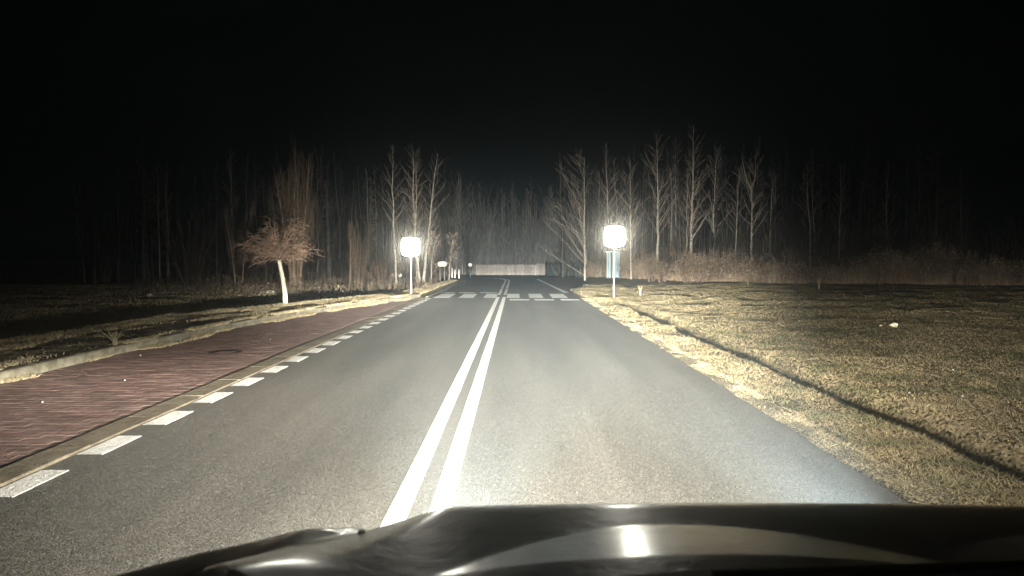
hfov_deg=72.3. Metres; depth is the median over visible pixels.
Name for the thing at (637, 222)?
bare tree
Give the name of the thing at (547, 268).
slat fence
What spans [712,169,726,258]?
bare tree
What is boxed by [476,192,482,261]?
bare tree
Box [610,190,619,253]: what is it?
bare tree
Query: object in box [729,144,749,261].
bare tree
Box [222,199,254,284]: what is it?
tree
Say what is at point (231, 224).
pine
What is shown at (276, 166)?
bare tree
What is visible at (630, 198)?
birch
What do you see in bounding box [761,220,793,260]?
willow
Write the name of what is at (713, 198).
bare tree
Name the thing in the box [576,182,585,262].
bare tree
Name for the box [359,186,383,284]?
bare tree
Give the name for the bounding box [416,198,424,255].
bare tree
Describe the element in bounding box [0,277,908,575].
road
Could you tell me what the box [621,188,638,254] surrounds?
bare tree
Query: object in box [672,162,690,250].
birch
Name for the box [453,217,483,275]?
bare tree
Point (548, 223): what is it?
bare tree
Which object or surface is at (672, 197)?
bare tree
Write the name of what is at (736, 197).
bare tree
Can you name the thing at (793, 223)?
willow
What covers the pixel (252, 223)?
birch
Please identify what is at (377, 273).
bush
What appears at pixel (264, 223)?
bare tree
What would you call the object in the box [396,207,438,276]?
willow
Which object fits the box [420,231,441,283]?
sapling
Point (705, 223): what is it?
bare tree
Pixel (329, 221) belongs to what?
bare tree
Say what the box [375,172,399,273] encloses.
bare tree
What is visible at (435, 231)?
bare tree
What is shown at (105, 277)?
willow
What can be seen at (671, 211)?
birch
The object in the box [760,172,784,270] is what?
birch
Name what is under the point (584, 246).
birch
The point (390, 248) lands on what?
willow
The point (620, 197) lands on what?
bare tree
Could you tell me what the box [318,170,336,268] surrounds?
pine
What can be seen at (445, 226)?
bare tree
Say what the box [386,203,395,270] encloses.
bare tree
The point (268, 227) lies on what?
pine
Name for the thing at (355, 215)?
birch
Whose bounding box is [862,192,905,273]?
willow
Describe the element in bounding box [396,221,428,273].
willow
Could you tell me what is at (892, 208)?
bare tree
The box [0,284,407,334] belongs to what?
bank grass
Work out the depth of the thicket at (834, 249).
43.01 m
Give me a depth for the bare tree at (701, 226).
72.31 m
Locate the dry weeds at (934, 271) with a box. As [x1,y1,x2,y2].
[579,236,1023,286]
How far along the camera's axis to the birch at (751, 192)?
43.64 m
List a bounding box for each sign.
[401,237,419,293]
[438,262,446,280]
[604,226,624,296]
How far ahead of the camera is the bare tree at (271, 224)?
50.13 m
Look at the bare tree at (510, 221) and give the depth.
83.25 m
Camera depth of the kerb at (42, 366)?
11.35 m
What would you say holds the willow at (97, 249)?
on the ground at (20, 275)
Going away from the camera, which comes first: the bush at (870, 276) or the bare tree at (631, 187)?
the bush at (870, 276)
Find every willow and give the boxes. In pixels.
[76,190,134,282]
[80,197,140,282]
[146,203,222,291]
[165,196,208,284]
[167,219,191,269]
[310,191,358,283]
[341,214,376,284]
[377,232,390,271]
[378,223,399,271]
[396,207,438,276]
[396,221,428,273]
[399,224,428,272]
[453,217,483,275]
[461,229,483,273]
[632,190,670,256]
[643,192,670,259]
[712,211,744,273]
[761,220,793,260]
[773,189,818,255]
[784,203,809,254]
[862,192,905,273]
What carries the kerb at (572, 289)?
on the ground at (20, 275)
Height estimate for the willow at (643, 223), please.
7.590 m
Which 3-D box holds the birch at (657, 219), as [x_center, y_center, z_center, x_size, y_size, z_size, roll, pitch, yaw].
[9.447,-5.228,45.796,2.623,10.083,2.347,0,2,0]
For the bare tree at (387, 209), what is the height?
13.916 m
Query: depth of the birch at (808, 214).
42.75 m
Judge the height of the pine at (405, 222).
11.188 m
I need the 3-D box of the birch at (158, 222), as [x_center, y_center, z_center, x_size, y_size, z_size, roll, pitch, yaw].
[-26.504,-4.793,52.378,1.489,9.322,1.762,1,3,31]
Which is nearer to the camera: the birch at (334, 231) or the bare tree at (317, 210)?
the bare tree at (317, 210)
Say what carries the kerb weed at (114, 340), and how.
on the kerb grass at (140, 339)
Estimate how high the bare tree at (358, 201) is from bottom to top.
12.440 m
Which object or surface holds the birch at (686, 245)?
on the ground at (20, 275)
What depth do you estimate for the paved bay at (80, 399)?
8.65 m
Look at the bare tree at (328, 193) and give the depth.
53.24 m
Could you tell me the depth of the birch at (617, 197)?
57.70 m
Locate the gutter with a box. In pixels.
[0,297,426,487]
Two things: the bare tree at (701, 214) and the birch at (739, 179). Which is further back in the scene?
the bare tree at (701, 214)
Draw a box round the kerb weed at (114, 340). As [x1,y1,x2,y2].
[100,328,123,344]
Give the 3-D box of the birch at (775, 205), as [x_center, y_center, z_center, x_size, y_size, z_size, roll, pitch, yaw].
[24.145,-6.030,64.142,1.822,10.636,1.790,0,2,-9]
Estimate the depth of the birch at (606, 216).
76.86 m
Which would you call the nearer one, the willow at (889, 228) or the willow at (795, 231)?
the willow at (889, 228)
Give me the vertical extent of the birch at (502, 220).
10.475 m
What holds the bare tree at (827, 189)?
on the ground at (20, 275)
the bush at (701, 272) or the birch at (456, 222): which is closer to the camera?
the bush at (701, 272)
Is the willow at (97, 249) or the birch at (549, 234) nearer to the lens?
the willow at (97, 249)
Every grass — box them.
[0,279,457,367]
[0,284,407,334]
[0,294,411,382]
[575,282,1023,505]
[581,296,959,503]
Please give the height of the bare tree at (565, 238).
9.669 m
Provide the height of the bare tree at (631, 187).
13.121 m
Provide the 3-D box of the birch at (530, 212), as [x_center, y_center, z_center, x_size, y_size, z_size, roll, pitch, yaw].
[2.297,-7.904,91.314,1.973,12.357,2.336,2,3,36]
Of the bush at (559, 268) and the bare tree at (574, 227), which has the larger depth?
the bush at (559, 268)
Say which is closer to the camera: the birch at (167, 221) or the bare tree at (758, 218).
the birch at (167, 221)
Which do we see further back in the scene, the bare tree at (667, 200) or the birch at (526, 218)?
the birch at (526, 218)
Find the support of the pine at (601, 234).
on the ground at (20, 275)
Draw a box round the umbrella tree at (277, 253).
[231,216,323,302]
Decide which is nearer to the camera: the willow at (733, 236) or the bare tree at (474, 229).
the willow at (733, 236)
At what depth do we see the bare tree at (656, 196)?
52.48 m
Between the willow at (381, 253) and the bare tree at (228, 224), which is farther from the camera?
the willow at (381, 253)
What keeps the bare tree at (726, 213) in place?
on the ground at (20, 275)
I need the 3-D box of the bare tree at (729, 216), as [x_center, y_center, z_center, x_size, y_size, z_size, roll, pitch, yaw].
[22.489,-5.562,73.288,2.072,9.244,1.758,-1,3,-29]
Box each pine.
[218,181,242,282]
[259,200,274,279]
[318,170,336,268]
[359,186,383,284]
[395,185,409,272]
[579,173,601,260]
[592,209,604,253]
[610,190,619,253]
[632,213,646,265]
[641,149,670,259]
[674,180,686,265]
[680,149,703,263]
[745,169,769,265]
[750,173,769,260]
[755,175,768,252]
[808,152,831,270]
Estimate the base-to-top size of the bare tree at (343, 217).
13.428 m
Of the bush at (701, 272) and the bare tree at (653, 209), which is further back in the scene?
the bare tree at (653, 209)
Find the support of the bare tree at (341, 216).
on the ground at (20, 275)
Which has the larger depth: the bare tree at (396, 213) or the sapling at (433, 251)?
the bare tree at (396, 213)
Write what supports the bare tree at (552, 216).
on the ground at (20, 275)
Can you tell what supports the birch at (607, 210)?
on the ground at (20, 275)
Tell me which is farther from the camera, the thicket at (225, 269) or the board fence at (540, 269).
the board fence at (540, 269)
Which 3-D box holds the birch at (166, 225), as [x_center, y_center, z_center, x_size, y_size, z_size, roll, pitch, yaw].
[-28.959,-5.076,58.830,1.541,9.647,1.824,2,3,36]
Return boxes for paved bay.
[0,298,416,468]
[538,278,587,291]
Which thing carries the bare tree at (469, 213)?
on the ground at (20, 275)
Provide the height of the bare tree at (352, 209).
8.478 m
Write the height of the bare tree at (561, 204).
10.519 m
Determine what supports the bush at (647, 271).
on the ground at (20, 275)
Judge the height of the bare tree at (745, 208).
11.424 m
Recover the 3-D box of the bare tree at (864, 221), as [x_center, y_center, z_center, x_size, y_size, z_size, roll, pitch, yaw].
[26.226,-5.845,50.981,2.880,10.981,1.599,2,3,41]
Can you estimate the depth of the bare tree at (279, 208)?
51.73 m
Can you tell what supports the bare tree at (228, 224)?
on the ground at (20, 275)
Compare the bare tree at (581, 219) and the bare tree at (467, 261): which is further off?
the bare tree at (467, 261)
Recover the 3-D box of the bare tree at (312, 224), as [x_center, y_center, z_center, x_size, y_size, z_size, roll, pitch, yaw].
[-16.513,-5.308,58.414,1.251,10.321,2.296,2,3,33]
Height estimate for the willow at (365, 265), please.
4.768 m
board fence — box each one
[476,264,534,275]
[536,263,544,275]
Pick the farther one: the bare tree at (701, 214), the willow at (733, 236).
the bare tree at (701, 214)
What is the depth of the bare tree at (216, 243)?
42.78 m
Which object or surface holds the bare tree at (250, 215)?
on the ground at (20, 275)
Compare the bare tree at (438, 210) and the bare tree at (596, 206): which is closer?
the bare tree at (596, 206)
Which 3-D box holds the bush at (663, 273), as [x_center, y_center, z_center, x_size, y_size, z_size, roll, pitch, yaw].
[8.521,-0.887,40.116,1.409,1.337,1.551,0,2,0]
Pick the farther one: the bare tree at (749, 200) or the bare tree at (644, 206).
the bare tree at (749, 200)
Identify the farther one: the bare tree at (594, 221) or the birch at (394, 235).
the bare tree at (594, 221)
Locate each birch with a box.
[149,164,169,281]
[156,162,178,281]
[157,171,173,277]
[219,149,242,260]
[247,188,258,257]
[329,197,338,266]
[348,191,360,266]
[362,171,377,280]
[376,144,408,288]
[393,142,432,286]
[405,159,430,281]
[417,150,447,283]
[448,174,463,274]
[453,173,464,245]
[455,198,466,273]
[473,182,485,259]
[480,199,491,250]
[496,188,507,257]
[507,186,517,257]
[521,188,532,259]
[523,182,533,263]
[524,193,534,256]
[532,199,541,257]
[538,148,593,280]
[538,197,549,261]
[546,207,555,259]
[587,172,604,247]
[593,142,628,250]
[596,183,609,249]
[608,158,628,250]
[609,159,650,278]
[640,130,677,268]
[655,168,680,277]
[663,138,688,247]
[668,125,714,278]
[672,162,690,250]
[679,166,694,265]
[681,170,695,240]
[696,144,732,257]
[703,169,719,255]
[723,166,747,257]
[731,146,767,259]
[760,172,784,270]
[770,166,780,247]
[791,161,816,270]
[805,147,824,247]
[830,163,848,267]
[874,161,902,248]
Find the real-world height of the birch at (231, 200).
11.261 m
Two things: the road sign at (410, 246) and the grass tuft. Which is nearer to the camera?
the road sign at (410, 246)
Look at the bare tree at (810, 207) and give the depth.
53.73 m
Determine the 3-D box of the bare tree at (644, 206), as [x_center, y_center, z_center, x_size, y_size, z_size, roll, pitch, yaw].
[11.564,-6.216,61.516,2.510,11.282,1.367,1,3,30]
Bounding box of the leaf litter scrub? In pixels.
[132,269,440,298]
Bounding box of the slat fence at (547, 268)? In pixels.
[545,262,587,275]
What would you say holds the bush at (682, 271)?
on the ground at (20, 275)
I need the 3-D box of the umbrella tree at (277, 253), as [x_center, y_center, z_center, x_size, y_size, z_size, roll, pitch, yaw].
[-7.038,-0.729,21.219,2.690,2.855,2.544,0,2,0]
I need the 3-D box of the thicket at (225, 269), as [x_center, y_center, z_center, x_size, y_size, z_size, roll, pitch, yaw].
[-16.834,-2.789,54.180,25.702,5.292,17.425,0,2,0]
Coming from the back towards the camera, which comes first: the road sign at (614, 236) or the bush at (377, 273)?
the bush at (377, 273)
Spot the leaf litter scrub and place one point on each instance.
(263, 283)
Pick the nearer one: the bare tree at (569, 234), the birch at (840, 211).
the birch at (840, 211)
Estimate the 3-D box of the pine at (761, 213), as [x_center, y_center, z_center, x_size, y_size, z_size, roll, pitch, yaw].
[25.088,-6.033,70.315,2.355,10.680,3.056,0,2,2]
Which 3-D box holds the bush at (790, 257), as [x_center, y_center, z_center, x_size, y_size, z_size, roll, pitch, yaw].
[14.703,-1.353,37.302,3.019,2.592,1.791,-1,3,-16]
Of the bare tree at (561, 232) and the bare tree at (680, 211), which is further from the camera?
the bare tree at (561, 232)
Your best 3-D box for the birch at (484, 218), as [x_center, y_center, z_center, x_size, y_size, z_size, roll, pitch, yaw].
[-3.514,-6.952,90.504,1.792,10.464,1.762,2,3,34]
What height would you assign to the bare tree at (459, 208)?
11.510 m
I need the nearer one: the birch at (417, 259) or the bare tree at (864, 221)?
the birch at (417, 259)
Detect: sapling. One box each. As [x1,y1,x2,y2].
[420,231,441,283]
[446,232,461,278]
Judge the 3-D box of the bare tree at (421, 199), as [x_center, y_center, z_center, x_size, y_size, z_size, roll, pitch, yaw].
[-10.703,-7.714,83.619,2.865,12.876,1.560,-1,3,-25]
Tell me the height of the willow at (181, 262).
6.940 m
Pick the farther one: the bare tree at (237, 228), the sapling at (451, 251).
the bare tree at (237, 228)
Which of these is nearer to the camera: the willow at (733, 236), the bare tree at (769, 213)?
the bare tree at (769, 213)
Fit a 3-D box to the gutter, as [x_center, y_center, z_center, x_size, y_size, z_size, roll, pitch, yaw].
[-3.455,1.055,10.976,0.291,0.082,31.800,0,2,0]
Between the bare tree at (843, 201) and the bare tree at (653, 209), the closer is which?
the bare tree at (843, 201)
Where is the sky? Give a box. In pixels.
[0,0,1023,260]
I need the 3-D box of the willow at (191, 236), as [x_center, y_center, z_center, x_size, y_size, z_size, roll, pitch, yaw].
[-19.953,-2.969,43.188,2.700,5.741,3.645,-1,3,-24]
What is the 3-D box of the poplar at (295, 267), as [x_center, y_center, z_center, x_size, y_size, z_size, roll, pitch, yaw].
[-12.335,-4.327,39.811,3.776,8.997,2.694,0,2,0]
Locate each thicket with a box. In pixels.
[169,217,451,285]
[425,168,638,275]
[579,194,1023,283]
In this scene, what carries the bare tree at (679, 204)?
on the ground at (20, 275)
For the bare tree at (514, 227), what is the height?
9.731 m
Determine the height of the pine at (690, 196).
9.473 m
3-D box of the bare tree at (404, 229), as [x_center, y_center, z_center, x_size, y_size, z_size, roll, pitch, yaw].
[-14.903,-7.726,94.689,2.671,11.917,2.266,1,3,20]
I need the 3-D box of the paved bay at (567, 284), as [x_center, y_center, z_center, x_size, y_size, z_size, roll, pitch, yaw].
[2.777,-0.316,43.010,4.580,0.059,24.000,0,2,0]
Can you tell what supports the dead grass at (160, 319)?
on the ground at (20, 275)
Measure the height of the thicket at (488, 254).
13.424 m
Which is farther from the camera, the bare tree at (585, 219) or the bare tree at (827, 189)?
the bare tree at (585, 219)
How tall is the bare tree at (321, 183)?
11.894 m
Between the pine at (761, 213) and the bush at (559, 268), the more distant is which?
the pine at (761, 213)
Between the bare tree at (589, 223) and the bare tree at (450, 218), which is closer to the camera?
the bare tree at (589, 223)
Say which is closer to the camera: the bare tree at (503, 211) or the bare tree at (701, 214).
the bare tree at (701, 214)
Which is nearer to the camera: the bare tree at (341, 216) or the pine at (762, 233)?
the pine at (762, 233)
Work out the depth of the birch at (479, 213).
101.89 m
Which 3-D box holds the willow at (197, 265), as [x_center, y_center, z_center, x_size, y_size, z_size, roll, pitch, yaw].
[-15.154,-1.906,32.742,3.030,4.554,3.327,0,2,0]
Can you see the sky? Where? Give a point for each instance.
(499, 89)
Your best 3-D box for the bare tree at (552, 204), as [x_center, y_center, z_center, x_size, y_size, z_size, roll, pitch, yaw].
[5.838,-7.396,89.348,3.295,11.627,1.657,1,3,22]
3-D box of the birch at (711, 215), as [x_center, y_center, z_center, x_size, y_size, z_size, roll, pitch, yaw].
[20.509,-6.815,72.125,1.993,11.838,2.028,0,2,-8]
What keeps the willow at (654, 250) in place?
on the ground at (20, 275)
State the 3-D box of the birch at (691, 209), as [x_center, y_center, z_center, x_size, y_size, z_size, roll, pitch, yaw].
[11.557,-5.345,44.906,2.679,10.309,2.309,2,3,32]
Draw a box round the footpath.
[0,301,355,368]
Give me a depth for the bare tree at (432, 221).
81.50 m
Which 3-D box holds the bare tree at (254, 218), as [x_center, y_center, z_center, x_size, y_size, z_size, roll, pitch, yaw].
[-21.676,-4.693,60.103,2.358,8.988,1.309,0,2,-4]
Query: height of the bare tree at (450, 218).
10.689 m
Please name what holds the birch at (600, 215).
on the ground at (20, 275)
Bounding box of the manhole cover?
[209,350,241,354]
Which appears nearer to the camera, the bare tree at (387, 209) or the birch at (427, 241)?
the birch at (427, 241)
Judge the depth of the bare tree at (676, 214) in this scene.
73.19 m
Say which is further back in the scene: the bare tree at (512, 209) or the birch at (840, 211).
the bare tree at (512, 209)
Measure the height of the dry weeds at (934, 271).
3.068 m
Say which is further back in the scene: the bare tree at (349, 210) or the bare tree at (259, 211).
the bare tree at (259, 211)
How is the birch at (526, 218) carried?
on the ground at (20, 275)
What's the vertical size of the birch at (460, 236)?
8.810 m
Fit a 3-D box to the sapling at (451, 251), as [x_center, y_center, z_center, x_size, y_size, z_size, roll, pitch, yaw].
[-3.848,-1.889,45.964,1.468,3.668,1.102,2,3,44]
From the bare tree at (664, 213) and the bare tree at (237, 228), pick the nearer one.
the bare tree at (664, 213)
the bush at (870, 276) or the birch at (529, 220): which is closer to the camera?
the bush at (870, 276)
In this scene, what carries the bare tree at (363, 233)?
on the ground at (20, 275)
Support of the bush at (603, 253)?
on the ground at (20, 275)
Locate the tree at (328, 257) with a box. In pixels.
[316,180,341,283]
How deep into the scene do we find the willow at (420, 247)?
77.15 m
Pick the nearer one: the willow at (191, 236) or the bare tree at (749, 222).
the willow at (191, 236)
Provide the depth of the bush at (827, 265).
35.66 m
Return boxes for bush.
[360,256,404,285]
[551,259,571,276]
[579,246,622,276]
[640,247,665,281]
[650,262,673,281]
[667,246,706,282]
[691,262,709,281]
[761,242,804,283]
[812,250,850,284]
[852,254,889,283]
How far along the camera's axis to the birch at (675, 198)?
53.26 m
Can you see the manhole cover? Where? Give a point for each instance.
(223, 352)
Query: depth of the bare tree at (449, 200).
89.03 m
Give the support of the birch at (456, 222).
on the ground at (20, 275)
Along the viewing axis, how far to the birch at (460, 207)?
87.95 m
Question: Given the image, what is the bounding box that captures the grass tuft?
[815,274,821,288]
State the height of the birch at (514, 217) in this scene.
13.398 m
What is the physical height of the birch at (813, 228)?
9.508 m
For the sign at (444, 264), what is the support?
on the ground at (20, 275)
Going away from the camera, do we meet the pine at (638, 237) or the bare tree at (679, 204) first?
the bare tree at (679, 204)
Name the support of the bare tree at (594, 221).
on the ground at (20, 275)
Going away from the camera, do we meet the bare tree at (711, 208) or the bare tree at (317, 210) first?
the bare tree at (317, 210)
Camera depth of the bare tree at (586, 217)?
79.22 m
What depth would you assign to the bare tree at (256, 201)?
52.03 m
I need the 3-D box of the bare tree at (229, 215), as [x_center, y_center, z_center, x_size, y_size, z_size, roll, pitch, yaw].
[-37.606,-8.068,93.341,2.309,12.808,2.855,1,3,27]
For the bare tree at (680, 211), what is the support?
on the ground at (20, 275)
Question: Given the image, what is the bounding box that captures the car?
[115,503,1023,575]
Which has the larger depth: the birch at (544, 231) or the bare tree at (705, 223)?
the birch at (544, 231)
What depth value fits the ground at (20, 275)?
13.24 m
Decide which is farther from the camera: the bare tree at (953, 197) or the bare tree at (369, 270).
the bare tree at (953, 197)
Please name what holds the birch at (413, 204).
on the ground at (20, 275)
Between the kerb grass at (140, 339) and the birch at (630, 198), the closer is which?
the kerb grass at (140, 339)
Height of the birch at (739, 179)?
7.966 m
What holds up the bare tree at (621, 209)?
on the ground at (20, 275)
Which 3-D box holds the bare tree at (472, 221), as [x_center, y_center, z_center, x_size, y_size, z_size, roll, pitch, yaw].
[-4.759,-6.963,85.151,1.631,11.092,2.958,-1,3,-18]
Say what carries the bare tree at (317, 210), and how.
on the ground at (20, 275)
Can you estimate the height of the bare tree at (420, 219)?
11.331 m
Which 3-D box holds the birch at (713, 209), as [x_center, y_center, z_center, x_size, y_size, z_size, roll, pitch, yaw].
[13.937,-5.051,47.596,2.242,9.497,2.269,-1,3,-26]
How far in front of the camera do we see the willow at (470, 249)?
82.22 m
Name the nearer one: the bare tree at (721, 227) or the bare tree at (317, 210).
the bare tree at (721, 227)
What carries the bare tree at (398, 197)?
on the ground at (20, 275)
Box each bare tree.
[200,159,227,283]
[220,189,233,275]
[223,179,237,269]
[234,196,241,268]
[238,155,260,281]
[245,158,266,279]
[247,181,257,272]
[248,182,263,272]
[249,179,269,281]
[251,180,267,270]
[262,175,275,281]
[267,146,286,271]
[273,156,285,266]
[306,165,322,279]
[307,146,327,283]
[310,146,335,268]
[319,158,337,249]
[327,185,342,253]
[329,151,343,280]
[332,169,347,273]
[334,165,352,272]
[345,180,354,252]
[346,182,354,267]
[351,167,364,264]
[359,211,366,256]
[365,167,385,282]
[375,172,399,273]
[383,167,395,270]
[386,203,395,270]
[388,159,401,266]
[388,171,404,273]
[390,171,407,266]
[400,192,409,267]
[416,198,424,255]
[417,193,424,264]
[418,169,427,238]
[423,175,435,273]
[430,195,442,266]
[433,164,443,270]
[434,188,449,274]
[436,157,460,274]
[436,183,456,266]
[438,176,449,269]
[445,171,453,262]
[457,179,467,273]
[463,183,477,268]
[466,199,481,270]
[469,187,476,267]
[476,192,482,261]
[498,193,505,253]
[505,190,514,261]
[507,196,519,263]
[509,182,524,260]
[544,189,553,261]
[545,186,555,257]
[547,185,556,228]
[550,153,571,276]
[555,197,563,261]
[559,184,571,276]
[566,171,580,276]
[566,187,578,276]
[573,157,590,276]
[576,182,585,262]
[579,197,588,252]
[580,172,590,251]
[585,191,594,261]
[587,193,596,256]
[588,164,603,265]
[614,157,626,250]
[615,179,625,257]
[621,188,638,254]
[623,146,636,255]
[625,173,639,248]
[625,192,635,254]
[632,183,641,256]
[634,153,652,257]
[635,144,649,260]
[643,156,662,271]
[644,167,656,252]
[655,144,681,267]
[656,162,676,266]
[659,137,697,272]
[665,146,688,267]
[676,146,695,251]
[676,169,683,248]
[687,156,711,254]
[698,174,708,252]
[698,185,712,255]
[698,189,708,255]
[703,142,723,255]
[705,170,718,251]
[708,149,733,257]
[710,154,733,253]
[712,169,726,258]
[716,160,731,255]
[723,190,730,249]
[724,155,752,252]
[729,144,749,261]
[731,161,745,253]
[737,161,750,255]
[740,153,757,255]
[746,136,772,254]
[746,193,757,261]
[755,173,764,252]
[763,158,781,259]
[764,162,778,255]
[775,141,795,250]
[791,170,809,248]
[799,167,818,275]
[817,130,842,266]
[832,162,857,253]
[852,132,893,256]
[881,163,904,252]
[942,158,971,247]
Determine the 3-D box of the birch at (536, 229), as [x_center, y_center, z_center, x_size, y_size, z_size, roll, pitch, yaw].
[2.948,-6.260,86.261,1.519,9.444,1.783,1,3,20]
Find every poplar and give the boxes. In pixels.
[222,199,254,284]
[266,132,326,286]
[346,219,362,285]
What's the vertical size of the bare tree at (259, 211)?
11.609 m
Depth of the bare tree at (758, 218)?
73.67 m
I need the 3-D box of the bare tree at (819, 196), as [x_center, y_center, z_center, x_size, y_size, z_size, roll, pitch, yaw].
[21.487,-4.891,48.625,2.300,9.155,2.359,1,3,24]
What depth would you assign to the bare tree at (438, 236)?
71.15 m
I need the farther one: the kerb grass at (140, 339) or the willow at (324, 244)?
the willow at (324, 244)
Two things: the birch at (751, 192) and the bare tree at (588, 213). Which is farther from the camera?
the bare tree at (588, 213)
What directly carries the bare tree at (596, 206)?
on the ground at (20, 275)
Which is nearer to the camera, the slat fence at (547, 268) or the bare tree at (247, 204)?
the bare tree at (247, 204)
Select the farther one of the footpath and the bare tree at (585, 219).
the bare tree at (585, 219)
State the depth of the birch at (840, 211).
42.24 m
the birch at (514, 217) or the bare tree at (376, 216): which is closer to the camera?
the bare tree at (376, 216)
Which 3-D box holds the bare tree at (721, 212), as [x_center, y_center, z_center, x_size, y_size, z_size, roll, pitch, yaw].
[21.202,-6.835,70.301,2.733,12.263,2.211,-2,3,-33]
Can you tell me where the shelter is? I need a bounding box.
[603,251,619,277]
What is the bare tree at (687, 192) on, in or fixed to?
on the ground at (20, 275)
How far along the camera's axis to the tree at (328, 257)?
46.84 m
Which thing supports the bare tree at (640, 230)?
on the ground at (20, 275)
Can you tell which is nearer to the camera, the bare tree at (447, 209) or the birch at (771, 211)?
the birch at (771, 211)
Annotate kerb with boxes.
[0,279,464,379]
[570,280,591,290]
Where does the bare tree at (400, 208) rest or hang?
on the ground at (20, 275)
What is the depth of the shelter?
49.95 m
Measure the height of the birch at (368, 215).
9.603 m
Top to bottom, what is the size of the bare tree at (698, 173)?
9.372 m
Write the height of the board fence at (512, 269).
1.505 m
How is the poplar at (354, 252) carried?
on the ground at (20, 275)
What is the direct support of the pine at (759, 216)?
on the ground at (20, 275)
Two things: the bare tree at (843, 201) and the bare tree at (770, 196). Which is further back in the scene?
the bare tree at (770, 196)
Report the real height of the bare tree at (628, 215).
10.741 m
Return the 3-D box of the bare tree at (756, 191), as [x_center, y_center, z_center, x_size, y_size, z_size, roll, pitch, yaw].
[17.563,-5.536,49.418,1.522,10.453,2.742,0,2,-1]
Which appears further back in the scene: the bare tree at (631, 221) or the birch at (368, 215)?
the bare tree at (631, 221)
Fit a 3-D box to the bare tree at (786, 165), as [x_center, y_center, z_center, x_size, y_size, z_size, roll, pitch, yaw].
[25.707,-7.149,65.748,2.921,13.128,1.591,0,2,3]
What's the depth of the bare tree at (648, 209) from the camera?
72.73 m
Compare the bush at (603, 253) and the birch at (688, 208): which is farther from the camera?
the bush at (603, 253)
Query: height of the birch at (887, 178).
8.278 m
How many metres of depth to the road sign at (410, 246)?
27.41 m
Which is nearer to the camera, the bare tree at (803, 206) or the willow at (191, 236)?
the willow at (191, 236)
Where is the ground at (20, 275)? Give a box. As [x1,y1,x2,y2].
[0,261,1023,505]

